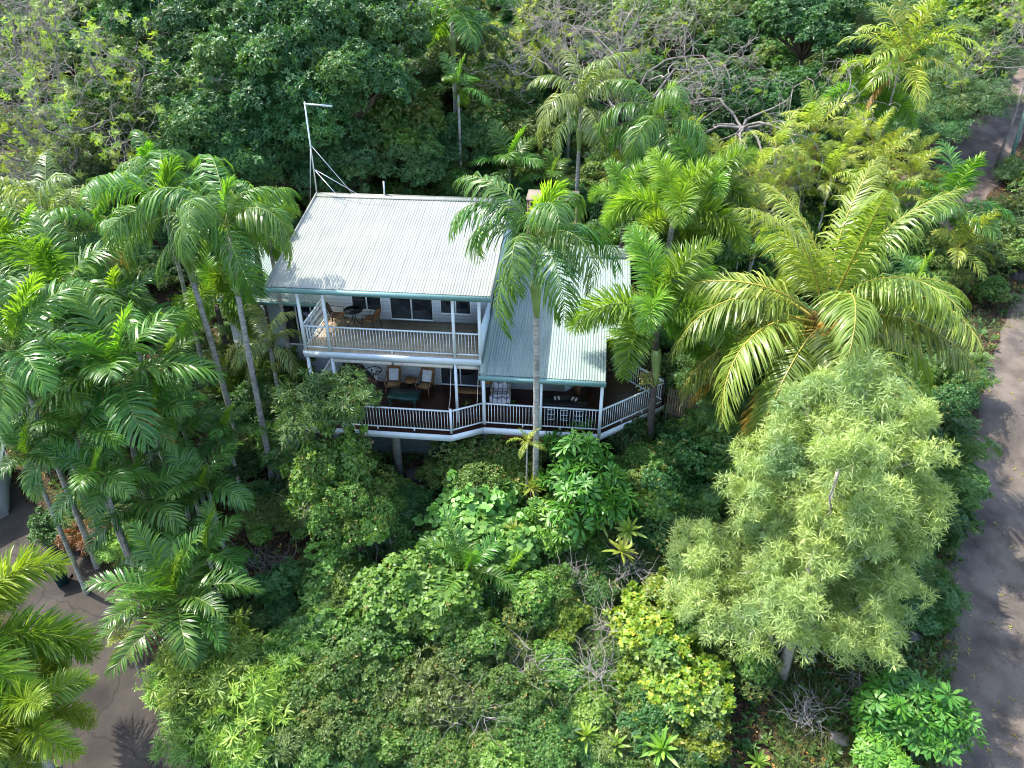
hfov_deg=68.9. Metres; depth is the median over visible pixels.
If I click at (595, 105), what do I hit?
undergrowth bush
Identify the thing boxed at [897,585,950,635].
undergrowth bush
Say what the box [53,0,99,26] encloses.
undergrowth bush
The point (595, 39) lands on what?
hut
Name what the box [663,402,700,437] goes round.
shrub
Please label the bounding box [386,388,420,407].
coffee table
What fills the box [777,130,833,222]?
palm tree
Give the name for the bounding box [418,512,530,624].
palm tree
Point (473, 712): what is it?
twig tangle
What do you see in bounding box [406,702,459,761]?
twig tangle
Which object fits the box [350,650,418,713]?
shrub
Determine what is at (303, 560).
undergrowth bush
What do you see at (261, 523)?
shrub
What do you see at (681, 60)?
undergrowth bush
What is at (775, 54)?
undergrowth bush
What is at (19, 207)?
palm tree
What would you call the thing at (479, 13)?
undergrowth bush
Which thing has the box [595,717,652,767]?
undergrowth bush
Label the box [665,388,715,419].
paling fence
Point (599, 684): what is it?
undergrowth bush
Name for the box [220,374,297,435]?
shrub
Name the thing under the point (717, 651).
undergrowth bush
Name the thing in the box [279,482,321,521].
shrub
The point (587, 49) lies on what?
undergrowth bush
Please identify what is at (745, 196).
palm tree
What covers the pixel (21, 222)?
palm tree
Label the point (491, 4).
undergrowth bush
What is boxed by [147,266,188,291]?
undergrowth bush
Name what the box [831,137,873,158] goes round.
undergrowth bush
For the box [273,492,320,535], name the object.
twig tangle
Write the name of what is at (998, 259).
shrub
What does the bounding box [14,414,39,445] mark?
undergrowth bush
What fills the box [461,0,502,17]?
undergrowth bush
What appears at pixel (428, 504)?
undergrowth bush
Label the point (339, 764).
undergrowth bush
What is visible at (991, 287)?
undergrowth bush
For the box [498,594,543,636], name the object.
undergrowth bush
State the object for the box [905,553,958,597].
undergrowth bush
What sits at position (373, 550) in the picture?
undergrowth bush
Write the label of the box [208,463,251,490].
undergrowth bush
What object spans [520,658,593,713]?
shrub
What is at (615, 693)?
undergrowth bush
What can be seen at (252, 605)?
undergrowth bush
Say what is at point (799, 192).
undergrowth bush
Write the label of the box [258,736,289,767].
rosette plant
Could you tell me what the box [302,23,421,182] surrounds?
rainforest tree
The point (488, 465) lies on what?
shrub
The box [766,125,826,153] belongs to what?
undergrowth bush
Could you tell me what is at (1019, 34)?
undergrowth bush
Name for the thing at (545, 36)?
undergrowth bush
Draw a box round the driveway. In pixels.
[0,482,209,767]
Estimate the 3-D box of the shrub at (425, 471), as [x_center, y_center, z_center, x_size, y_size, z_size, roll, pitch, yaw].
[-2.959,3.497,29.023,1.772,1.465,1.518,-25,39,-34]
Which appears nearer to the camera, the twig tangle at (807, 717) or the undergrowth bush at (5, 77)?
the twig tangle at (807, 717)
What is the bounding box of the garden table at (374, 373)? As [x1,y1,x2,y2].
[364,366,381,387]
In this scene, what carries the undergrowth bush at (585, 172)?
on the ground at (286, 536)
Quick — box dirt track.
[876,41,1023,245]
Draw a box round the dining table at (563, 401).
[542,394,587,423]
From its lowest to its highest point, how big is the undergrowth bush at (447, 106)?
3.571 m
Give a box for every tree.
[0,0,91,204]
[0,0,238,193]
[0,12,160,242]
[0,112,92,216]
[0,148,114,254]
[0,180,64,252]
[0,200,101,405]
[0,205,101,383]
[0,209,164,468]
[0,261,89,479]
[0,272,110,568]
[0,314,118,550]
[0,417,88,594]
[0,541,105,765]
[0,653,99,767]
[1,270,140,471]
[13,147,126,236]
[21,376,136,567]
[26,280,228,531]
[40,410,158,582]
[44,188,156,373]
[65,248,194,465]
[66,70,154,232]
[70,434,207,571]
[80,149,244,441]
[80,520,264,681]
[84,0,164,44]
[103,63,190,186]
[103,620,155,687]
[107,368,206,529]
[116,129,205,370]
[121,0,216,200]
[123,324,216,506]
[127,485,214,569]
[130,384,227,516]
[133,154,300,479]
[142,127,206,194]
[148,440,256,561]
[149,75,279,242]
[158,500,251,603]
[160,18,281,183]
[171,250,266,353]
[179,127,288,237]
[184,0,263,34]
[192,399,269,483]
[198,185,299,350]
[221,0,401,53]
[224,2,363,201]
[224,75,303,149]
[225,302,301,400]
[229,178,301,388]
[252,138,314,220]
[258,69,375,187]
[268,363,372,449]
[280,143,369,197]
[296,114,398,193]
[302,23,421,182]
[318,0,435,185]
[357,82,446,189]
[373,113,458,193]
[397,0,524,112]
[401,52,451,101]
[418,52,491,166]
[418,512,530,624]
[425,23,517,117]
[427,108,467,155]
[447,110,506,171]
[448,171,623,499]
[451,52,520,109]
[455,0,686,173]
[468,118,544,197]
[475,531,541,607]
[481,0,559,100]
[493,0,776,168]
[506,427,546,505]
[513,0,618,90]
[519,148,574,204]
[520,493,594,558]
[527,49,640,233]
[532,428,639,542]
[563,221,739,441]
[586,156,660,247]
[587,135,649,188]
[590,49,900,264]
[593,0,738,89]
[597,79,710,173]
[597,146,753,327]
[645,132,759,292]
[655,341,962,683]
[662,108,720,160]
[664,64,761,137]
[666,155,985,464]
[680,275,749,373]
[695,133,751,183]
[706,220,798,324]
[713,170,760,272]
[720,64,810,125]
[723,144,785,270]
[741,109,811,209]
[747,0,870,65]
[747,172,790,285]
[755,153,818,224]
[761,65,834,111]
[775,80,858,208]
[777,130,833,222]
[789,140,866,230]
[803,119,880,235]
[817,52,921,158]
[826,103,880,154]
[830,0,903,129]
[832,0,980,165]
[832,162,901,239]
[841,107,906,200]
[849,124,927,215]
[866,165,925,227]
[882,141,947,203]
[884,138,1018,253]
[885,129,944,203]
[887,247,967,327]
[893,163,947,220]
[920,202,1016,281]
[926,7,1023,85]
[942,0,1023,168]
[947,0,1023,78]
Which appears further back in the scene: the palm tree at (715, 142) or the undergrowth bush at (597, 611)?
the palm tree at (715, 142)
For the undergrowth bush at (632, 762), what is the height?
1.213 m
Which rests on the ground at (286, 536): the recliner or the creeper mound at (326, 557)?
the creeper mound at (326, 557)
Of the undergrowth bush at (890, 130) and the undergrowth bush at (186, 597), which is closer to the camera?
the undergrowth bush at (186, 597)
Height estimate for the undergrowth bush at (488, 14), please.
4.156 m
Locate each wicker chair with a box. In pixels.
[325,302,347,326]
[362,307,381,331]
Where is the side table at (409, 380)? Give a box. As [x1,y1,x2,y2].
[404,376,416,387]
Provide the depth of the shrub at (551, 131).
42.23 m
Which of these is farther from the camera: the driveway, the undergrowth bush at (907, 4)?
the undergrowth bush at (907, 4)
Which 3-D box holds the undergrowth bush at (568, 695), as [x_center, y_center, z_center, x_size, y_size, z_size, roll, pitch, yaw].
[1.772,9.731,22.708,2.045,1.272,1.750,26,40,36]
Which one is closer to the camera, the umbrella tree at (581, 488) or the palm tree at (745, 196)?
the umbrella tree at (581, 488)
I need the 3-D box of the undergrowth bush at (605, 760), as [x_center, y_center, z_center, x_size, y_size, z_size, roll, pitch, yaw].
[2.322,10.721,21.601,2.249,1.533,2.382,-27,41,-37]
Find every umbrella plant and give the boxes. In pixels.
[848,664,988,766]
[848,721,919,767]
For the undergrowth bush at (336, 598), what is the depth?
24.84 m
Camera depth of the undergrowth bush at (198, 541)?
26.98 m
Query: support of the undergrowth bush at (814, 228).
on the ground at (286, 536)
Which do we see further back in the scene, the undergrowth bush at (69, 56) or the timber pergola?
the undergrowth bush at (69, 56)
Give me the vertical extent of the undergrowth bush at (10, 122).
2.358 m
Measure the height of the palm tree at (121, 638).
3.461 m
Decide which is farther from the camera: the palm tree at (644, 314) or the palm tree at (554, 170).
the palm tree at (554, 170)
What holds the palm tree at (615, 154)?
on the ground at (286, 536)
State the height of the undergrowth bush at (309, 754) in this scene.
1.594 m
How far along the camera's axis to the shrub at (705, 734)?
21.13 m
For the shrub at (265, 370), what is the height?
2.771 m
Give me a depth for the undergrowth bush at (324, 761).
20.90 m
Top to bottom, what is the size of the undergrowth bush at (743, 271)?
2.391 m
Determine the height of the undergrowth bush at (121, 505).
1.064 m
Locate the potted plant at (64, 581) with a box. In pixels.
[43,556,71,587]
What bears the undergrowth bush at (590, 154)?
on the ground at (286, 536)
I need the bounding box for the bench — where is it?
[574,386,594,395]
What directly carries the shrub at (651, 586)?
on the ground at (286, 536)
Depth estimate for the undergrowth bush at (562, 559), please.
26.04 m
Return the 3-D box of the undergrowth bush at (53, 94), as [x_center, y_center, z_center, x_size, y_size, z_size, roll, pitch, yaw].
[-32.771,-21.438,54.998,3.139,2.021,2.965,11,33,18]
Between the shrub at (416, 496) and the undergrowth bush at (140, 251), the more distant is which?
the undergrowth bush at (140, 251)
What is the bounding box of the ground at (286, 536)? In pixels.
[0,0,1023,767]
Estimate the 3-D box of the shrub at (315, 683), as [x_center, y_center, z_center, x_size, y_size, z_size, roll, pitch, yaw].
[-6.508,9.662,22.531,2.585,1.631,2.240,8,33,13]
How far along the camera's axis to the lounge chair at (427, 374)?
30.22 m
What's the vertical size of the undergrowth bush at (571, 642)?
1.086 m
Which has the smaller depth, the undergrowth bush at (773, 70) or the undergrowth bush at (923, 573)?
the undergrowth bush at (923, 573)
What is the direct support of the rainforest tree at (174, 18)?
on the ground at (286, 536)
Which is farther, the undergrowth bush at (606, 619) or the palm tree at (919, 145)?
the palm tree at (919, 145)
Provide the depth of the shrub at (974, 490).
26.06 m
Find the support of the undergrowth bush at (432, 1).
on the ground at (286, 536)
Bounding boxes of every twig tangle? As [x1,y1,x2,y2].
[226,536,296,585]
[249,433,302,484]
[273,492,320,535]
[274,413,321,455]
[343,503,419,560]
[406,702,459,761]
[437,655,512,747]
[488,624,566,708]
[527,626,622,720]
[538,547,594,605]
[577,579,634,646]
[587,537,659,597]
[770,680,848,749]
[823,656,871,718]
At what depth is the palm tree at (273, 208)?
28.34 m
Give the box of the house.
[216,181,666,478]
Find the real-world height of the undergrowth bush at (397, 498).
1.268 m
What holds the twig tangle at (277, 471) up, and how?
on the ground at (286, 536)
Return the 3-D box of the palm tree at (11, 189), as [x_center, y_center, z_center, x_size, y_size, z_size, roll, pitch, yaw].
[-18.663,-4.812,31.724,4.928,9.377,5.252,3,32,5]
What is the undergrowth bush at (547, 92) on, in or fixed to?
on the ground at (286, 536)
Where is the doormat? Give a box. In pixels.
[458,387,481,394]
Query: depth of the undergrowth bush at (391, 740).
21.05 m
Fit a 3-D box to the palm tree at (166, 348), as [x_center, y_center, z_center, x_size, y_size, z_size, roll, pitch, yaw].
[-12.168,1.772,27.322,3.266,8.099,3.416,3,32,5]
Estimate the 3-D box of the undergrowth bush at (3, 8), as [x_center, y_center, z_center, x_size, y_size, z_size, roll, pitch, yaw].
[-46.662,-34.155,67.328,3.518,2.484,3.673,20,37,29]
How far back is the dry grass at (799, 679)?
22.62 m
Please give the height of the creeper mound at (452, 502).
2.945 m
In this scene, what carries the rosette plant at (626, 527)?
on the ground at (286, 536)
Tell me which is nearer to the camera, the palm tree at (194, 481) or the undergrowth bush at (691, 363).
the palm tree at (194, 481)
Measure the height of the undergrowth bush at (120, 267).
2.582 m
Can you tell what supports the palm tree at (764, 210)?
on the ground at (286, 536)
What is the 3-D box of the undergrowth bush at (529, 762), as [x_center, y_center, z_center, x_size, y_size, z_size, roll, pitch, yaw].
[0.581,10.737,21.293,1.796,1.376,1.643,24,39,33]
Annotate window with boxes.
[350,296,382,310]
[439,300,471,315]
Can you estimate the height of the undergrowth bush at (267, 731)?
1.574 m
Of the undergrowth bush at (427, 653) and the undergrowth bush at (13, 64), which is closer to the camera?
the undergrowth bush at (427, 653)
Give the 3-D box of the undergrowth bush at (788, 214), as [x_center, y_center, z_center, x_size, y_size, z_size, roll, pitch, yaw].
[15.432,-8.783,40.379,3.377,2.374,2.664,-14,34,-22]
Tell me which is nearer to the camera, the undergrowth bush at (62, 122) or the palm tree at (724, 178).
the palm tree at (724, 178)
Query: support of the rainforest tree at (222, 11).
on the ground at (286, 536)
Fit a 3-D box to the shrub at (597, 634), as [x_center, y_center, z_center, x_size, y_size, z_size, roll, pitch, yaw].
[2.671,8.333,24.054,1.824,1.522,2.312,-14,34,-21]
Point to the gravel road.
(991, 645)
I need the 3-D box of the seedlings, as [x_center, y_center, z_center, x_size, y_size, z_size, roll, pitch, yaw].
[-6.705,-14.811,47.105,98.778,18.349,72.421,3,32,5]
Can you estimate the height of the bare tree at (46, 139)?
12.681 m
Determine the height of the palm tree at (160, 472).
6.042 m
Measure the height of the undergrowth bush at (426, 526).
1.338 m
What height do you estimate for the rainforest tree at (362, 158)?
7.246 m
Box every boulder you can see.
[404,466,426,483]
[828,731,848,746]
[906,630,922,642]
[1006,268,1023,280]
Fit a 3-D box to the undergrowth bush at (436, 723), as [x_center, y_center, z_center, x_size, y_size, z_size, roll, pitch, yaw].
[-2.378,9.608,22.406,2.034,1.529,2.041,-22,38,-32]
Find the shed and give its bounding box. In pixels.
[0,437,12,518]
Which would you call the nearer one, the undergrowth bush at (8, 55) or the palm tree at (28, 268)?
the palm tree at (28, 268)
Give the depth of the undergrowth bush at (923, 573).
24.39 m
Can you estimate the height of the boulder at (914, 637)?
0.464 m
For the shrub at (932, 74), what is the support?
on the ground at (286, 536)
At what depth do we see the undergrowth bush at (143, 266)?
37.43 m
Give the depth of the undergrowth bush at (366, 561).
26.12 m
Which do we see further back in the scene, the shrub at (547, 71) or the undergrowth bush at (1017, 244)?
the shrub at (547, 71)
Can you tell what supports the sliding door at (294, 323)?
in the house
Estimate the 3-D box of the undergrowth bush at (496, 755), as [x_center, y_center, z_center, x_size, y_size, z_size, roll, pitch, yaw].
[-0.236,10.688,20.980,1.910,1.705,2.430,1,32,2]
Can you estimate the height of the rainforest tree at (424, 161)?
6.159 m
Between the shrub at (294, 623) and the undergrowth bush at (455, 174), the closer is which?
the shrub at (294, 623)
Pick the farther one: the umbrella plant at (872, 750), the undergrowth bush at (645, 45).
the undergrowth bush at (645, 45)
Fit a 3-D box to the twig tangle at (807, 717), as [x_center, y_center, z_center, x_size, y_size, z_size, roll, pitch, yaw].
[8.821,9.773,22.177,2.533,2.079,2.165,3,32,5]
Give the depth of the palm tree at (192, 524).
24.39 m
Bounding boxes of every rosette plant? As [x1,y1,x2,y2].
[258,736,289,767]
[503,518,525,539]
[519,472,545,497]
[572,721,630,767]
[582,514,646,564]
[633,717,679,767]
[744,749,771,767]
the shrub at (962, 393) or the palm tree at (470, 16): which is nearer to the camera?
the shrub at (962, 393)
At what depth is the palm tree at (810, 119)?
36.77 m
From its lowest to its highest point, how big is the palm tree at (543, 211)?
13.366 m
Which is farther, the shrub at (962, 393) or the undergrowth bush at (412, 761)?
the shrub at (962, 393)
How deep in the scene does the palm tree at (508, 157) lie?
40.65 m
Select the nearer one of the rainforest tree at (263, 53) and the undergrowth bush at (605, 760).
the undergrowth bush at (605, 760)
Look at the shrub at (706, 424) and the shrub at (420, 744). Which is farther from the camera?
the shrub at (706, 424)
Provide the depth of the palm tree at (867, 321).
24.12 m
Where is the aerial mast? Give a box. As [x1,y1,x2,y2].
[304,102,355,204]
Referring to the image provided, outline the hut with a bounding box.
[581,28,628,62]
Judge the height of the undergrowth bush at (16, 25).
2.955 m
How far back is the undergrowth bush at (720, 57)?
53.28 m
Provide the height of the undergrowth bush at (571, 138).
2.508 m
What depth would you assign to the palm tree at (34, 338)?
24.83 m
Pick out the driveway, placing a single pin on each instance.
(123, 734)
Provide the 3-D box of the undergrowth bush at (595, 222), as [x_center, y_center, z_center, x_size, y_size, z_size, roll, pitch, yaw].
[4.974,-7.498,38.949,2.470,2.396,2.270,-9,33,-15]
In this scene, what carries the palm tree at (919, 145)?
on the ground at (286, 536)
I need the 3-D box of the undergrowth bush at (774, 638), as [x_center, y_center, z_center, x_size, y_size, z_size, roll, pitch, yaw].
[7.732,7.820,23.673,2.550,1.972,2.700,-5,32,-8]
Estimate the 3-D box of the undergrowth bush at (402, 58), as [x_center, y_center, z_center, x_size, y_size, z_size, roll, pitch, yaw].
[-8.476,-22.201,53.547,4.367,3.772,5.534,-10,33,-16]
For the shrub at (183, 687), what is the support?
on the ground at (286, 536)
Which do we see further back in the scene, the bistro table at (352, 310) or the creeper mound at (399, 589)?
the bistro table at (352, 310)
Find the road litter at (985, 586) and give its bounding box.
[913,139,1023,767]
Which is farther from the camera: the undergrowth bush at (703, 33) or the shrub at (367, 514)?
the undergrowth bush at (703, 33)
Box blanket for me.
[489,381,510,406]
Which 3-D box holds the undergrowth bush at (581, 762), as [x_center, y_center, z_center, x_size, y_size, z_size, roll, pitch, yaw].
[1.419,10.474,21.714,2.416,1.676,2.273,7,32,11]
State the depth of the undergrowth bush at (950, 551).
25.71 m
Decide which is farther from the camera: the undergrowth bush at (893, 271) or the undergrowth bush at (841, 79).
the undergrowth bush at (841, 79)
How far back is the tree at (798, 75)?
44.25 m
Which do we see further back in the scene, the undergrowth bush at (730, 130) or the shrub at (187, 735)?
the undergrowth bush at (730, 130)
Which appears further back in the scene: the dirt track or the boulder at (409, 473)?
the dirt track
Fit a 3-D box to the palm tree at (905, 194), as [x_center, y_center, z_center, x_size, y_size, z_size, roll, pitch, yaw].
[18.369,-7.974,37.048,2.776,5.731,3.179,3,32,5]
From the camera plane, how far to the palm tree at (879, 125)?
38.25 m
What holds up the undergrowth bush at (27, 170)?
on the ground at (286, 536)
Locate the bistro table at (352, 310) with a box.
[343,305,362,326]
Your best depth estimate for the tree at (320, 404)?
24.80 m
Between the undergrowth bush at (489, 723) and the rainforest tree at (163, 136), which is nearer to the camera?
the undergrowth bush at (489, 723)
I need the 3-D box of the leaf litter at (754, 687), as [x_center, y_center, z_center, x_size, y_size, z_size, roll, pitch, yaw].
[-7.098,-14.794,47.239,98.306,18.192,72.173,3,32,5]
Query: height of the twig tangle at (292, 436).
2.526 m
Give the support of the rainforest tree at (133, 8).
on the ground at (286, 536)
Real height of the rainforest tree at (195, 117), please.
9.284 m
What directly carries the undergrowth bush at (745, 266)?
on the ground at (286, 536)
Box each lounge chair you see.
[384,365,401,394]
[415,367,434,396]
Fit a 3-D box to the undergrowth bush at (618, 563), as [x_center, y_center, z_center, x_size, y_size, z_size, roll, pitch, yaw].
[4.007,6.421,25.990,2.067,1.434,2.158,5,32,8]
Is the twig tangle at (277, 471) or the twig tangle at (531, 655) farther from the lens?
the twig tangle at (277, 471)
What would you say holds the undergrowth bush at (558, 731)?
on the ground at (286, 536)
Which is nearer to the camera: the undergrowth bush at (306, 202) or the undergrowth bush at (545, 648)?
the undergrowth bush at (545, 648)
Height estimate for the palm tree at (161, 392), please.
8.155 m
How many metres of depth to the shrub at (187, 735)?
21.14 m
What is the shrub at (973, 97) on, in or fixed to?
on the ground at (286, 536)
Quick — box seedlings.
[0,12,1023,767]
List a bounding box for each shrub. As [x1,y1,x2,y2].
[27,505,85,549]
[52,512,112,557]
[90,519,136,564]
[132,657,189,718]
[140,605,267,724]
[147,690,243,767]
[182,360,248,421]
[193,643,306,767]
[197,430,264,481]
[199,717,270,767]
[203,339,264,393]
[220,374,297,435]
[233,491,303,545]
[249,419,310,473]
[255,345,315,391]
[255,614,325,678]
[261,713,332,767]
[269,665,320,729]
[271,641,387,755]
[279,423,376,511]
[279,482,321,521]
[283,600,336,643]
[302,476,410,552]
[327,698,419,767]
[330,374,382,455]
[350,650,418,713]
[366,448,398,486]
[383,638,476,728]
[389,483,433,517]
[400,719,441,767]
[414,454,452,488]
[419,713,498,767]
[428,399,497,460]
[434,434,544,505]
[440,611,520,685]
[452,653,547,732]
[460,79,572,147]
[476,400,515,445]
[495,700,580,767]
[497,112,573,188]
[501,562,593,632]
[502,617,544,656]
[509,445,553,465]
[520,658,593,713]
[525,47,581,100]
[535,587,593,643]
[553,415,600,456]
[564,558,623,608]
[566,681,614,748]
[569,611,619,669]
[601,416,664,455]
[601,579,706,693]
[603,214,668,265]
[606,649,656,701]
[614,430,698,491]
[625,424,754,515]
[625,691,674,736]
[626,480,715,557]
[629,640,736,726]
[640,565,691,619]
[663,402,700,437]
[665,712,731,767]
[677,213,759,270]
[677,389,774,482]
[681,479,770,540]
[688,380,791,430]
[799,157,892,212]
[868,198,963,268]
[890,93,974,154]
[896,52,986,110]
[910,426,1003,490]
[912,373,983,425]
[912,493,985,550]
[916,400,983,451]
[918,64,1023,154]
[925,461,994,510]
[935,347,1003,395]
[950,212,1023,254]
[951,241,1022,276]
[969,63,1012,85]
[986,179,1023,222]
[989,152,1023,185]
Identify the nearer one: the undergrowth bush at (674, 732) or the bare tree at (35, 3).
the undergrowth bush at (674, 732)
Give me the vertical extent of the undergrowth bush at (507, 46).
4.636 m
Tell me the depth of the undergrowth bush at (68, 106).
51.25 m
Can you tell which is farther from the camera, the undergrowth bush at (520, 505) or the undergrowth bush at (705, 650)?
the undergrowth bush at (520, 505)
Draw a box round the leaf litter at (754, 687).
[6,57,1017,767]
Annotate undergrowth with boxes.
[0,0,1023,767]
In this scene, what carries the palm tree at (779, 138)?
on the ground at (286, 536)
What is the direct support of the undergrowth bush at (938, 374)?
on the ground at (286, 536)
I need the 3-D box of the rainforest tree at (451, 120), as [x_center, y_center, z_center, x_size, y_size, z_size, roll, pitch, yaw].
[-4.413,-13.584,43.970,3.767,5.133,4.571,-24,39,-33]
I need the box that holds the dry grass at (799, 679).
[763,601,966,767]
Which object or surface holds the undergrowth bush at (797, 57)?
on the ground at (286, 536)
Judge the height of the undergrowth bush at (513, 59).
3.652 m
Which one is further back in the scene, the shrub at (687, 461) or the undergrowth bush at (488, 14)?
the undergrowth bush at (488, 14)
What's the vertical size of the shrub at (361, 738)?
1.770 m
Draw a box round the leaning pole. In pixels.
[1003,110,1023,177]
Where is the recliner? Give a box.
[491,381,509,406]
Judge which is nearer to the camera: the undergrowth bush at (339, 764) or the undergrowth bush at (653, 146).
the undergrowth bush at (339, 764)
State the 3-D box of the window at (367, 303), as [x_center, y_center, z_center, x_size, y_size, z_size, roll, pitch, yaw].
[-5.707,-3.346,29.185,1.240,1.020,0.072,3,32,5]
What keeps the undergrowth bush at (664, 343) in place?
on the ground at (286, 536)
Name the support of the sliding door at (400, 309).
in the house
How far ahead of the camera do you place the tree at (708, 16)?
47.26 m
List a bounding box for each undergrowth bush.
[0,0,9,13]
[0,13,50,41]
[0,23,31,51]
[0,40,41,64]
[0,50,38,81]
[0,71,19,102]
[0,78,48,103]
[0,109,30,144]
[4,0,51,23]
[14,153,57,192]
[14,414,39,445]
[23,100,79,129]
[29,32,81,74]
[37,0,62,17]
[43,79,74,104]
[49,20,83,40]
[49,35,107,68]
[50,128,83,159]
[52,108,77,131]
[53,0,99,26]
[61,81,80,108]
[72,25,121,57]
[74,47,135,82]
[82,232,125,255]
[83,252,136,282]
[90,206,124,229]
[92,31,141,56]
[101,171,152,205]
[104,498,136,529]
[114,250,161,290]
[117,466,157,503]
[122,239,161,261]
[126,295,156,314]
[132,319,160,341]
[143,247,193,284]
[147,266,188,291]
[151,211,185,250]
[153,567,220,620]
[162,343,208,378]
[172,326,218,351]
[178,529,214,557]
[183,504,213,530]
[202,244,223,269]
[208,303,227,322]
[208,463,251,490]
[210,598,249,629]
[216,321,233,341]
[227,597,272,634]
[228,477,277,512]
[229,610,270,647]
[236,556,306,612]
[252,709,306,736]
[256,478,290,506]
[256,589,299,627]
[257,636,329,662]
[276,510,310,539]
[281,730,344,767]
[290,542,318,595]
[291,604,334,646]
[297,187,338,207]
[303,749,330,767]
[304,645,328,671]
[318,577,356,616]
[319,604,362,645]
[324,744,380,767]
[340,542,391,568]
[343,180,382,193]
[349,717,410,767]
[350,553,372,565]
[369,175,383,182]
[373,709,418,748]
[378,179,430,195]
[381,507,429,546]
[382,475,418,491]
[384,530,418,559]
[388,484,411,519]
[391,677,431,723]
[392,52,405,66]
[392,532,419,553]
[401,31,440,57]
[406,753,429,767]
[410,678,448,735]
[413,0,459,38]
[414,484,441,513]
[414,523,438,538]
[419,94,451,119]
[419,650,449,699]
[423,629,471,665]
[424,159,478,194]
[427,164,473,196]
[430,638,474,690]
[434,78,462,106]
[435,696,460,754]
[439,10,491,35]
[441,708,485,759]
[443,25,509,51]
[459,177,517,201]
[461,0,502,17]
[464,724,508,748]
[466,1,513,31]
[467,161,492,182]
[471,654,540,712]
[474,727,529,767]
[481,0,512,18]
[482,712,522,739]
[485,176,534,207]
[485,679,534,732]
[488,151,517,181]
[491,596,535,645]
[495,143,558,180]
[495,637,537,685]
[497,0,550,27]
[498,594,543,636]
[500,25,539,57]
[501,49,543,72]
[505,121,565,157]
[506,496,528,511]
[507,61,551,105]
[512,229,531,243]
[516,734,553,767]
[517,550,552,572]
[526,636,587,694]
[532,30,563,63]
[534,705,580,760]
[538,616,582,650]
[540,220,584,236]
[542,546,579,574]
[548,701,598,767]
[555,152,614,220]
[556,147,583,170]
[556,687,582,721]
[557,181,599,219]
[558,649,585,674]
[561,113,586,147]
[564,39,598,64]
[570,94,610,129]
[570,130,600,160]
[572,568,597,604]
[573,718,635,767]
[574,75,615,102]
[576,534,620,567]
[576,642,617,683]
[577,17,631,58]
[580,148,617,175]
[582,132,632,156]
[584,201,627,235]
[584,219,620,245]
[584,668,614,693]
[586,601,607,624]
[588,521,622,554]
[592,599,623,639]
[595,511,639,549]
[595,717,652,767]
[600,544,656,588]
[603,15,650,49]
[603,45,649,76]
[604,676,650,720]
[610,642,635,665]
[612,698,627,715]
[613,690,685,760]
[615,140,672,168]
[616,71,642,96]
[619,756,647,767]
[624,532,676,575]
[626,559,670,588]
[626,751,667,767]
[628,51,667,75]
[632,118,666,142]
[632,524,667,555]
[634,33,663,55]
[635,67,678,100]
[640,228,685,257]
[644,347,700,379]
[644,756,699,767]
[647,317,689,355]
[652,710,681,736]
[654,46,694,71]
[655,23,706,60]
[655,404,679,420]
[659,744,711,767]
[665,365,712,399]
[673,59,715,79]
[681,95,746,143]
[681,352,716,375]
[688,50,737,75]
[688,743,714,767]
[696,8,726,43]
[696,631,732,665]
[700,17,760,59]
[706,641,754,689]
[707,132,774,172]
[711,256,756,284]
[714,174,774,208]
[719,636,785,702]
[722,0,757,19]
[723,598,785,661]
[724,52,769,75]
[729,110,789,145]
[735,248,770,281]
[736,213,781,241]
[748,157,798,208]
[750,36,796,70]
[757,255,782,282]
[758,67,783,81]
[761,264,811,293]
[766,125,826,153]
[767,224,825,263]
[769,133,837,166]
[772,201,811,226]
[778,165,813,204]
[780,38,812,68]
[791,109,841,140]
[792,42,838,73]
[795,195,862,238]
[811,134,842,154]
[813,233,846,253]
[822,40,911,81]
[823,73,857,93]
[831,96,889,140]
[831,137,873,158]
[856,256,905,284]
[863,115,903,141]
[866,242,925,270]
[871,0,919,43]
[873,588,905,627]
[879,324,941,359]
[884,31,958,63]
[893,250,930,274]
[894,561,961,622]
[896,38,954,91]
[897,21,965,65]
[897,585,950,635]
[898,0,955,22]
[903,351,966,395]
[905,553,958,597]
[911,0,984,33]
[915,517,961,563]
[924,251,980,290]
[925,563,973,633]
[932,334,947,353]
[970,274,1013,303]
[999,238,1023,272]
[1006,24,1023,48]
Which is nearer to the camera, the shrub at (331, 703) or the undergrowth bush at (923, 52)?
the shrub at (331, 703)
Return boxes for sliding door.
[283,306,323,344]
[389,298,433,321]
[439,365,480,386]
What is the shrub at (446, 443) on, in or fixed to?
on the ground at (286, 536)
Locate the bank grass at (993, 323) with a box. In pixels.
[935,213,1023,462]
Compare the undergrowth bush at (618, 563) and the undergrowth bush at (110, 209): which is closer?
the undergrowth bush at (618, 563)
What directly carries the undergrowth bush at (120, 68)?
on the ground at (286, 536)
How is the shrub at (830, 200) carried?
on the ground at (286, 536)
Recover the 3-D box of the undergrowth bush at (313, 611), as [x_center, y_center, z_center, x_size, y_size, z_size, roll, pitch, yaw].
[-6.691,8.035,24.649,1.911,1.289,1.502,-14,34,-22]
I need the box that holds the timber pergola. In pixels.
[526,189,579,239]
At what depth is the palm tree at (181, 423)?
26.18 m
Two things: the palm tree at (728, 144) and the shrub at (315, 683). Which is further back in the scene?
the palm tree at (728, 144)
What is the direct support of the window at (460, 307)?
in the house
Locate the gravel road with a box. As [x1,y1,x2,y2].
[929,292,1023,767]
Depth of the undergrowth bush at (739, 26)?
55.99 m
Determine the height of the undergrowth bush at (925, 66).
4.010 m
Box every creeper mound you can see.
[297,566,330,612]
[303,536,365,586]
[320,556,368,607]
[322,610,424,701]
[344,542,489,646]
[406,592,500,640]
[412,469,534,570]
[418,514,471,569]
[444,504,542,575]
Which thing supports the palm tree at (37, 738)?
on the ground at (286, 536)

